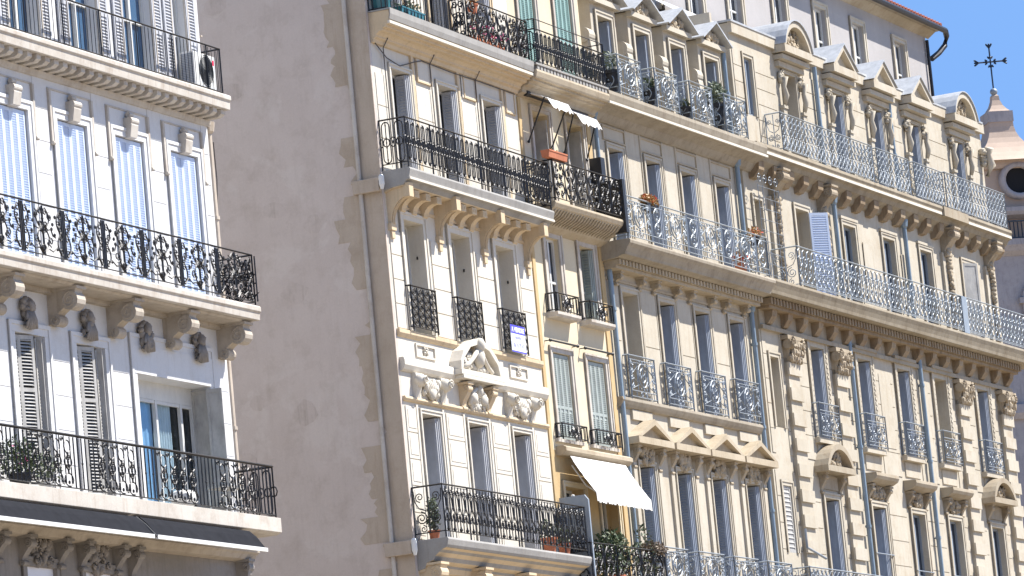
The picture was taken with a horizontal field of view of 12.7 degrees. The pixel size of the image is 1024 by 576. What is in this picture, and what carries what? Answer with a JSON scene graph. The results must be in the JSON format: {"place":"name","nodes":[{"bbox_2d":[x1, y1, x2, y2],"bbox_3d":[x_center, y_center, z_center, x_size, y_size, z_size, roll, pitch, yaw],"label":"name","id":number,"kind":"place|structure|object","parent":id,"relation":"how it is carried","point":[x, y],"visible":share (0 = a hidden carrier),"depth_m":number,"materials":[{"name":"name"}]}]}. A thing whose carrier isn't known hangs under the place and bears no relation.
{"place":"outdoors","nodes":[
{"label":"outdoors","id":0,"kind":"place"},
{"bbox_2d":[80,544,119,575],"bbox_3d":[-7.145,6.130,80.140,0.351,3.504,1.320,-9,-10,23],"label":"carved corbel","id":1,"kind":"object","parent":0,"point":[94,564],"depth_m":80.24,"materials":[{"name":"beige stone"}]},
{"bbox_2d":[0,0,281,575],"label":"white apartment building","id":2,"kind":"structure","parent":0,"point":[125,325],"depth_m":81.98,"materials":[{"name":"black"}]},
{"bbox_2d":[0,434,42,483],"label":"potted shrub","id":3,"kind":"object","parent":2,"relation":"on","point":[22,461],"visible":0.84,"depth_m":77.30,"materials":[{"name":"green plant"}]},
{"bbox_2d":[0,73,44,257],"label":"window","id":4,"kind":"structure","parent":2,"relation":"in","point":[14,170],"depth_m":79.94,"materials":[{"name":"white wood"}]},
{"bbox_2d":[0,0,51,40],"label":"window","id":5,"kind":"structure","parent":2,"relation":"in","point":[3,7],"depth_m":81.26,"materials":[{"name":"white"}]},
{"bbox_2d":[6,319,62,488],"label":"window","id":6,"kind":"structure","parent":2,"relation":"in","point":[28,410],"depth_m":79.20,"materials":[{"name":"white wood"}]},
{"bbox_2d":[21,538,62,575],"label":"window","id":7,"kind":"structure","parent":2,"relation":"in","point":[39,558],"depth_m":78.49,"materials":[{"name":"beige stone"}]},
{"bbox_2d":[30,450,62,487],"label":"potted shrub","id":8,"kind":"object","parent":2,"relation":"on","point":[47,472],"visible":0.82,"depth_m":78.12,"materials":[{"name":"green plant"}]},
{"bbox_2d":[46,87,103,271],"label":"window","id":9,"kind":"structure","parent":2,"relation":"in","point":[67,140],"depth_m":81.72,"materials":[{"name":"white wood"}]},
{"bbox_2d":[56,0,110,58],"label":"window","id":10,"kind":"structure","parent":2,"relation":"in","point":[99,4],"depth_m":83.16,"materials":[{"name":"white"}]},
{"bbox_2d":[68,331,122,496],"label":"window","id":11,"kind":"structure","parent":2,"relation":"in","point":[87,397],"depth_m":81.04,"materials":[{"name":"white wood"}]},
{"bbox_2d":[104,104,160,283],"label":"window","id":12,"kind":"structure","parent":2,"relation":"in","point":[124,155],"depth_m":83.60,"materials":[{"name":"white wood"}]},
{"bbox_2d":[111,0,166,75],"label":"window","id":13,"kind":"structure","parent":2,"relation":"in","point":[130,9],"depth_m":85.06,"materials":[{"name":"white"}]},
{"bbox_2d":[127,332,231,511],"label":"window","id":14,"kind":"structure","parent":2,"relation":"in","point":[165,416],"depth_m":84.54,"materials":[{"name":"white paint"}]},
{"bbox_2d":[161,0,197,80],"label":"window","id":15,"kind":"structure","parent":2,"relation":"in","point":[169,7],"depth_m":86.38,"materials":[{"name":"white"}]},
{"bbox_2d":[170,490,195,505],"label":"garden pot","id":16,"kind":"object","parent":2,"relation":"on","point":[185,493],"visible":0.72,"depth_m":82.49,"materials":[{"name":"white ceramic"}]},
{"bbox_2d":[160,120,214,295],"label":"window","id":17,"kind":"structure","parent":2,"relation":"in","point":[179,169],"depth_m":85.47,"materials":[{"name":"white wood"}]},
{"bbox_2d":[179,51,216,90],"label":"air conditioner","id":18,"kind":"object","parent":2,"relation":"on","point":[196,71],"visible":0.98,"depth_m":85.89,"materials":[{"name":"white plastic"}]},
{"bbox_2d":[207,484,243,512],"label":"side table","id":19,"kind":"object","parent":2,"relation":"on","point":[219,488],"visible":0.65,"depth_m":83.97,"materials":[{"name":"white plastic"}]},
{"bbox_2d":[656,0,1023,575],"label":"ochre pilastered building","id":20,"kind":"structure","parent":0,"point":[891,364],"depth_m":117.46,"materials":[{"name":"beige stone"}]},
{"bbox_2d":[740,51,759,117],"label":"window","id":21,"kind":"structure","parent":20,"relation":"in","point":[744,62],"depth_m":112.24,"materials":[{"name":"beige"}]},
{"bbox_2d":[750,192,771,275],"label":"window","id":22,"kind":"structure","parent":20,"relation":"in","point":[753,196],"depth_m":111.41,"materials":[{"name":"beige"}]},
{"bbox_2d":[766,350,787,428],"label":"window","id":23,"kind":"structure","parent":20,"relation":"in","point":[777,355],"depth_m":110.77,"materials":[{"name":"beige"}]},
{"bbox_2d":[779,479,800,552],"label":"window shutter","id":24,"kind":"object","parent":20,"relation":"in","point":[787,507],"depth_m":110.23,"materials":[{"name":"white wood"}]},
{"bbox_2d":[773,53,810,159],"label":"window","id":25,"kind":"structure","parent":20,"relation":"in","point":[788,65],"depth_m":114.68,"materials":[{"name":"beige"}]},
{"bbox_2d":[652,0,948,95],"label":"tiled rooftop building","id":26,"kind":"structure","parent":20,"relation":"on","point":[892,34],"depth_m":127.56,"materials":[{"name":"beige paint"}]},
{"bbox_2d":[652,0,664,9],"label":"window","id":27,"kind":"structure","parent":26,"relation":"in","point":[662,7],"depth_m":114.37,"materials":[{"name":"black"}]},
{"bbox_2d":[686,0,706,14],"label":"window","id":28,"kind":"structure","parent":26,"relation":"in","point":[691,5],"depth_m":116.91,"materials":[{"name":"white"}]},
{"bbox_2d":[725,0,746,24],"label":"window","id":29,"kind":"structure","parent":26,"relation":"in","point":[731,5],"depth_m":119.37,"materials":[{"name":"white"}]},
{"bbox_2d":[770,0,789,23],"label":"window","id":30,"kind":"structure","parent":26,"relation":"in","point":[775,5],"depth_m":122.32,"materials":[{"name":"white"}]},
{"bbox_2d":[810,0,831,47],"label":"window","id":31,"kind":"structure","parent":26,"relation":"in","point":[816,14],"depth_m":124.97,"materials":[{"name":"white"}]},
{"bbox_2d":[848,15,868,63],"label":"window","id":32,"kind":"structure","parent":26,"relation":"in","point":[854,35],"depth_m":127.53,"materials":[{"name":"white"}]},
{"bbox_2d":[890,34,910,79],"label":"window","id":33,"kind":"structure","parent":26,"relation":"in","point":[898,74],"depth_m":130.49,"materials":[{"name":"white"}]},
{"bbox_2d":[791,202,835,295],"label":"window","id":34,"kind":"structure","parent":20,"relation":"in","point":[818,225],"depth_m":114.34,"materials":[{"name":"white"}]},
{"bbox_2d":[805,340,841,450],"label":"window","id":35,"kind":"structure","parent":20,"relation":"in","point":[824,424],"depth_m":113.57,"materials":[{"name":"beige glass"}]},
{"bbox_2d":[821,476,849,575],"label":"window","id":36,"kind":"structure","parent":20,"relation":"in","point":[833,513],"depth_m":113.04,"materials":[{"name":"beige"}]},
{"bbox_2d":[821,73,857,175],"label":"window","id":37,"kind":"structure","parent":20,"relation":"in","point":[838,85],"depth_m":117.72,"materials":[{"name":"beige"}]},
{"bbox_2d":[838,215,865,303],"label":"window","id":38,"kind":"structure","parent":20,"relation":"in","point":[845,232],"depth_m":117.08,"materials":[{"name":"beige"}]},
{"bbox_2d":[852,345,888,471],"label":"window","id":39,"kind":"structure","parent":20,"relation":"in","point":[871,430],"depth_m":116.43,"materials":[{"name":"beige"}]},
{"bbox_2d":[861,89,896,189],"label":"window","id":40,"kind":"structure","parent":20,"relation":"in","point":[878,101],"depth_m":120.27,"materials":[{"name":"beige"}]},
{"bbox_2d":[869,485,895,575],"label":"window","id":41,"kind":"structure","parent":20,"relation":"in","point":[880,519],"depth_m":115.98,"materials":[{"name":"grey"}]},
{"bbox_2d":[878,228,904,314],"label":"window","id":42,"kind":"structure","parent":20,"relation":"in","point":[885,247],"depth_m":119.66,"materials":[{"name":"beige"}]},
{"bbox_2d":[891,355,927,478],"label":"window","id":43,"kind":"structure","parent":20,"relation":"in","point":[910,438],"depth_m":118.96,"materials":[{"name":"beige"}]},
{"bbox_2d":[898,104,932,202],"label":"window","id":44,"kind":"structure","parent":20,"relation":"in","point":[913,115],"depth_m":122.76,"materials":[{"name":"beige"}]},
{"bbox_2d":[908,493,933,575],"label":"window","id":45,"kind":"structure","parent":20,"relation":"in","point":[917,502],"depth_m":118.52,"materials":[{"name":"beige"}]},
{"bbox_2d":[916,241,940,325],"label":"window","id":46,"kind":"structure","parent":20,"relation":"in","point":[922,260],"depth_m":122.17,"materials":[{"name":"beige"}]},
{"bbox_2d":[929,365,963,485],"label":"window","id":47,"kind":"structure","parent":20,"relation":"in","point":[948,478],"depth_m":121.02,"materials":[{"name":"beige"}]},
{"bbox_2d":[945,500,969,575],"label":"window","id":48,"kind":"structure","parent":20,"relation":"in","point":[954,508],"depth_m":121.04,"materials":[{"name":"beige"}]},
{"bbox_2d":[944,122,976,217],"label":"window","id":49,"kind":"structure","parent":20,"relation":"in","point":[958,133],"depth_m":125.92,"materials":[{"name":"beige"}]},
{"bbox_2d":[959,257,984,337],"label":"window","id":50,"kind":"structure","parent":20,"relation":"in","point":[968,268],"depth_m":124.61,"materials":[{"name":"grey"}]},
{"bbox_2d":[973,383,1005,483],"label":"window","id":51,"kind":"structure","parent":20,"relation":"in","point":[990,467],"depth_m":124.54,"materials":[{"name":"black"}]},
{"bbox_2d":[988,507,1010,575],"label":"window","id":52,"kind":"structure","parent":20,"relation":"in","point":[997,513],"depth_m":124.09,"materials":[{"name":"black"}]},
{"bbox_2d":[892,0,1023,140],"label":"sky","id":53,"kind":"structure","parent":0,"point":[971,25],"materials":[{"name":"blue"}]},
{"bbox_2d":[974,43,1023,527],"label":"church bell tower","id":54,"kind":"structure","parent":0,"point":[1002,138],"depth_m":246.58,"materials":[{"name":"grey stone"}]},
{"bbox_2d":[998,162,1023,199],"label":"round window","id":55,"kind":"structure","parent":54,"relation":"in","point":[1010,179],"depth_m":246.90,"materials":[{"name":"grey stone"}]},
{"label":"ground","id":56,"kind":"structure","parent":0,"visible":0},
{"bbox_2d":[196,0,591,575],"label":"cream stone building","id":57,"kind":"structure","parent":56,"relation":"on","point":[383,222],"depth_m":93.11,"materials":[{"name":"beige stone"}]},
{"bbox_2d":[371,0,389,9],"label":"glazed pot","id":58,"kind":"object","parent":57,"relation":"on","point":[376,3],"visible":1,"depth_m":92.99,"materials":[{"name":"teal ceramic"}]},
{"bbox_2d":[391,0,402,7],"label":"window","id":59,"kind":"structure","parent":57,"relation":"in","point":[395,1],"depth_m":94.40,"materials":[{"name":"black"}]},
{"bbox_2d":[387,62,420,169],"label":"window","id":60,"kind":"structure","parent":57,"relation":"in","point":[401,88],"depth_m":94.08,"materials":[{"name":"black"}]},
{"bbox_2d":[393,0,424,19],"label":"planter trough","id":61,"kind":"object","parent":57,"relation":"on","point":[417,13],"visible":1,"depth_m":93.93,"materials":[{"name":"blue plastic"}]},
{"bbox_2d":[387,210,439,335],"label":"window","id":62,"kind":"structure","parent":57,"relation":"in","point":[407,216],"depth_m":93.10,"materials":[{"name":"beige"}]},
{"bbox_2d":[425,495,440,538],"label":"potted cactus","id":63,"kind":"object","parent":57,"relation":"on","point":[432,523],"visible":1,"depth_m":91.35,"materials":[{"name":"plant"}]},
{"bbox_2d":[415,405,455,538],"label":"window","id":64,"kind":"structure","parent":57,"relation":"in","point":[431,433],"depth_m":92.85,"materials":[{"name":"black"}]},
{"bbox_2d":[427,0,452,29],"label":"window","id":65,"kind":"structure","parent":57,"relation":"in","point":[431,3],"depth_m":96.50,"materials":[{"name":"black"}]},
{"bbox_2d":[434,79,467,184],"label":"window","id":66,"kind":"structure","parent":57,"relation":"in","point":[447,105],"depth_m":96.15,"materials":[{"name":"black"}]},
{"bbox_2d":[444,223,485,342],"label":"window","id":67,"kind":"structure","parent":57,"relation":"in","point":[449,230],"depth_m":95.12,"materials":[{"name":"beige"}]},
{"bbox_2d":[464,0,477,14],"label":"hanging pot","id":68,"kind":"object","parent":57,"relation":"hanging from","point":[475,5],"visible":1,"depth_m":96.83,"materials":[{"name":"ceramic"}]},
{"bbox_2d":[462,414,501,543],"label":"window","id":69,"kind":"structure","parent":57,"relation":"in","point":[478,441],"depth_m":94.91,"materials":[{"name":"black"}]},
{"bbox_2d":[471,0,494,39],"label":"window","id":70,"kind":"structure","parent":57,"relation":"in","point":[489,3],"depth_m":98.60,"materials":[{"name":"black"}]},
{"bbox_2d":[464,22,506,49],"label":"potted plant","id":71,"kind":"object","parent":57,"relation":"on","point":[494,36],"visible":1,"depth_m":97.42,"materials":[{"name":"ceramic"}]},
{"bbox_2d":[479,94,510,197],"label":"window","id":72,"kind":"structure","parent":57,"relation":"in","point":[492,119],"depth_m":98.16,"materials":[{"name":"black"}]},
{"bbox_2d":[490,238,529,356],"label":"window","id":73,"kind":"structure","parent":57,"relation":"in","point":[498,242],"depth_m":97.11,"materials":[{"name":"beige"}]},
{"bbox_2d":[509,324,526,354],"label":"sale sign","id":74,"kind":"object","parent":57,"relation":"attached to","point":[518,341],"visible":1,"depth_m":96.94,"materials":[{"name":"white plastic"}]},
{"bbox_2d":[507,423,543,549],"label":"window","id":75,"kind":"structure","parent":57,"relation":"in","point":[522,450],"depth_m":96.95,"materials":[{"name":"black"}]},
{"bbox_2d":[540,518,555,551],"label":"flower pot","id":76,"kind":"object","parent":57,"relation":"on","point":[549,548],"visible":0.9,"depth_m":96.17,"materials":[{"name":"ceramic"}]},
{"bbox_2d":[556,527,573,553],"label":"flower pot","id":77,"kind":"object","parent":57,"relation":"on","point":[561,549],"visible":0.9,"depth_m":96.87,"materials":[{"name":"ceramic"}]},
{"bbox_2d":[506,0,666,575],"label":"narrow yellow building","id":78,"kind":"structure","parent":56,"relation":"on","point":[561,101],"depth_m":100.34,"materials":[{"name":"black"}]},
{"bbox_2d":[509,0,543,64],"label":"window","id":79,"kind":"structure","parent":78,"relation":"in","point":[523,8],"depth_m":100.59,"materials":[{"name":"teal"}]},
{"bbox_2d":[528,103,559,202],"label":"window","id":80,"kind":"structure","parent":78,"relation":"in","point":[539,138],"depth_m":100.54,"materials":[{"name":"black"}]},
{"bbox_2d":[540,148,567,162],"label":"window box","id":81,"kind":"object","parent":78,"relation":"on","point":[552,154],"depth_m":98.90,"materials":[{"name":"ceramic"}]},
{"bbox_2d":[541,233,581,323],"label":"window","id":82,"kind":"structure","parent":78,"relation":"in","point":[553,298],"depth_m":99.71,"materials":[{"name":"beige"}]},
{"bbox_2d":[551,0,580,77],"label":"window","id":83,"kind":"structure","parent":78,"relation":"in","point":[559,8],"depth_m":102.37,"materials":[{"name":"teal"}]},
{"bbox_2d":[544,338,588,445],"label":"window","id":84,"kind":"structure","parent":78,"relation":"in","point":[565,428],"depth_m":99.22,"materials":[{"name":"white glass"}]},
{"bbox_2d":[554,480,588,507],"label":"window","id":85,"kind":"structure","parent":78,"relation":"in","point":[566,493],"depth_m":98.92,"materials":[{"name":"beige"}]},
{"bbox_2d":[563,115,593,210],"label":"window","id":86,"kind":"structure","parent":78,"relation":"in","point":[574,151],"depth_m":102.15,"materials":[{"name":"black"}]},
{"bbox_2d":[574,240,615,331],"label":"window","id":87,"kind":"structure","parent":78,"relation":"in","point":[592,311],"depth_m":101.50,"materials":[{"name":"black"}]},
{"bbox_2d":[579,346,623,452],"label":"window","id":88,"kind":"structure","parent":78,"relation":"in","point":[601,438],"depth_m":100.86,"materials":[{"name":"white"}]},
{"bbox_2d":[598,501,627,575],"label":"window","id":89,"kind":"structure","parent":78,"relation":"in","point":[602,506],"depth_m":100.86,"materials":[{"name":"beige"}]},
{"bbox_2d":[593,527,635,575],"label":"potted bush","id":90,"kind":"object","parent":78,"relation":"on","point":[610,537],"visible":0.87,"depth_m":98.90,"materials":[{"name":"green plant"}]},
{"bbox_2d":[632,523,658,575],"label":"potted bush","id":91,"kind":"object","parent":78,"relation":"on","point":[636,545],"visible":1,"depth_m":100.44,"materials":[{"name":"green plant"}]},
{"bbox_2d":[641,539,668,562],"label":"creeper trough","id":92,"kind":"object","parent":78,"relation":"on","point":[660,548],"visible":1,"depth_m":100.69,"materials":[{"name":"green plastic"}]},
{"bbox_2d":[577,0,792,575],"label":"buff stone building","id":93,"kind":"structure","parent":56,"relation":"on","point":[684,296],"depth_m":105.97,"materials":[{"name":"beige stone"}]},
{"bbox_2d":[603,51,620,92],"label":"potted plant","id":94,"kind":"object","parent":93,"relation":"on","point":[610,73],"visible":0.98,"depth_m":103.43,"materials":[{"name":"green plant"}]},
{"bbox_2d":[601,124,633,239],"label":"window","id":95,"kind":"structure","parent":93,"relation":"in","point":[616,163],"depth_m":104.01,"materials":[{"name":"black"}]},
{"bbox_2d":[618,285,658,403],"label":"window","id":96,"kind":"structure","parent":93,"relation":"in","point":[629,371],"depth_m":103.00,"materials":[{"name":"black"}]},
{"bbox_2d":[638,193,659,213],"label":"flower trough","id":97,"kind":"object","parent":93,"relation":"attached to","point":[649,198],"visible":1,"depth_m":103.39,"materials":[{"name":"orange plastic"}]},
{"bbox_2d":[642,76,657,106],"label":"potted plant","id":98,"kind":"object","parent":93,"relation":"on","point":[651,86],"visible":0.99,"depth_m":105.37,"materials":[{"name":"green plant"}]},
{"bbox_2d":[629,444,671,575],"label":"window","id":99,"kind":"structure","parent":93,"relation":"in","point":[650,480],"depth_m":102.82,"materials":[{"name":"black"}]},
{"bbox_2d":[640,137,670,249],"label":"window","id":100,"kind":"structure","parent":93,"relation":"in","point":[653,175],"depth_m":105.85,"materials":[{"name":"black"}]},
{"bbox_2d":[656,295,694,410],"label":"window","id":101,"kind":"structure","parent":93,"relation":"in","point":[668,319],"depth_m":105.26,"materials":[{"name":"black"}]},
{"bbox_2d":[680,98,692,118],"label":"potted plant","id":102,"kind":"object","parent":93,"relation":"on","point":[687,108],"visible":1,"depth_m":107.15,"materials":[{"name":"green plant"}]},
{"bbox_2d":[667,451,707,575],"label":"window","id":103,"kind":"structure","parent":93,"relation":"in","point":[685,489],"depth_m":104.67,"materials":[{"name":"black"}]},
{"bbox_2d":[675,149,705,259],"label":"window","id":104,"kind":"structure","parent":93,"relation":"in","point":[689,189],"depth_m":107.71,"materials":[{"name":"black"}]},
{"bbox_2d":[691,304,729,417],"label":"window","id":105,"kind":"structure","parent":93,"relation":"in","point":[709,387],"depth_m":107.10,"materials":[{"name":"black"}]},
{"bbox_2d":[703,81,727,130],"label":"olive tree","id":106,"kind":"object","parent":93,"relation":"on","point":[716,89],"visible":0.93,"depth_m":109.10,"materials":[{"name":"green plant"}]},
{"bbox_2d":[702,457,741,575],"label":"window","id":107,"kind":"structure","parent":93,"relation":"in","point":[720,497],"depth_m":106.53,"materials":[{"name":"black"}]},
{"bbox_2d":[710,160,738,267],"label":"window","id":108,"kind":"structure","parent":93,"relation":"in","point":[724,209],"depth_m":109.59,"materials":[{"name":"black"}]},
{"bbox_2d":[731,250,749,270],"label":"flower pot","id":109,"kind":"object","parent":93,"relation":"on","point":[739,263],"visible":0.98,"depth_m":108.47,"materials":[{"name":"ceramic"}]},
{"bbox_2d":[726,313,762,424],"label":"window","id":110,"kind":"structure","parent":93,"relation":"in","point":[744,397],"depth_m":108.98,"materials":[{"name":"black"}]},
{"bbox_2d":[746,226,763,245],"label":"flower pot","id":111,"kind":"object","parent":93,"relation":"on","point":[757,231],"visible":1,"depth_m":109.18,"materials":[{"name":"orange plastic"}]},
{"bbox_2d":[737,464,775,575],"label":"window","id":112,"kind":"structure","parent":93,"relation":"in","point":[754,500],"depth_m":108.39,"materials":[{"name":"black"}]}
]}

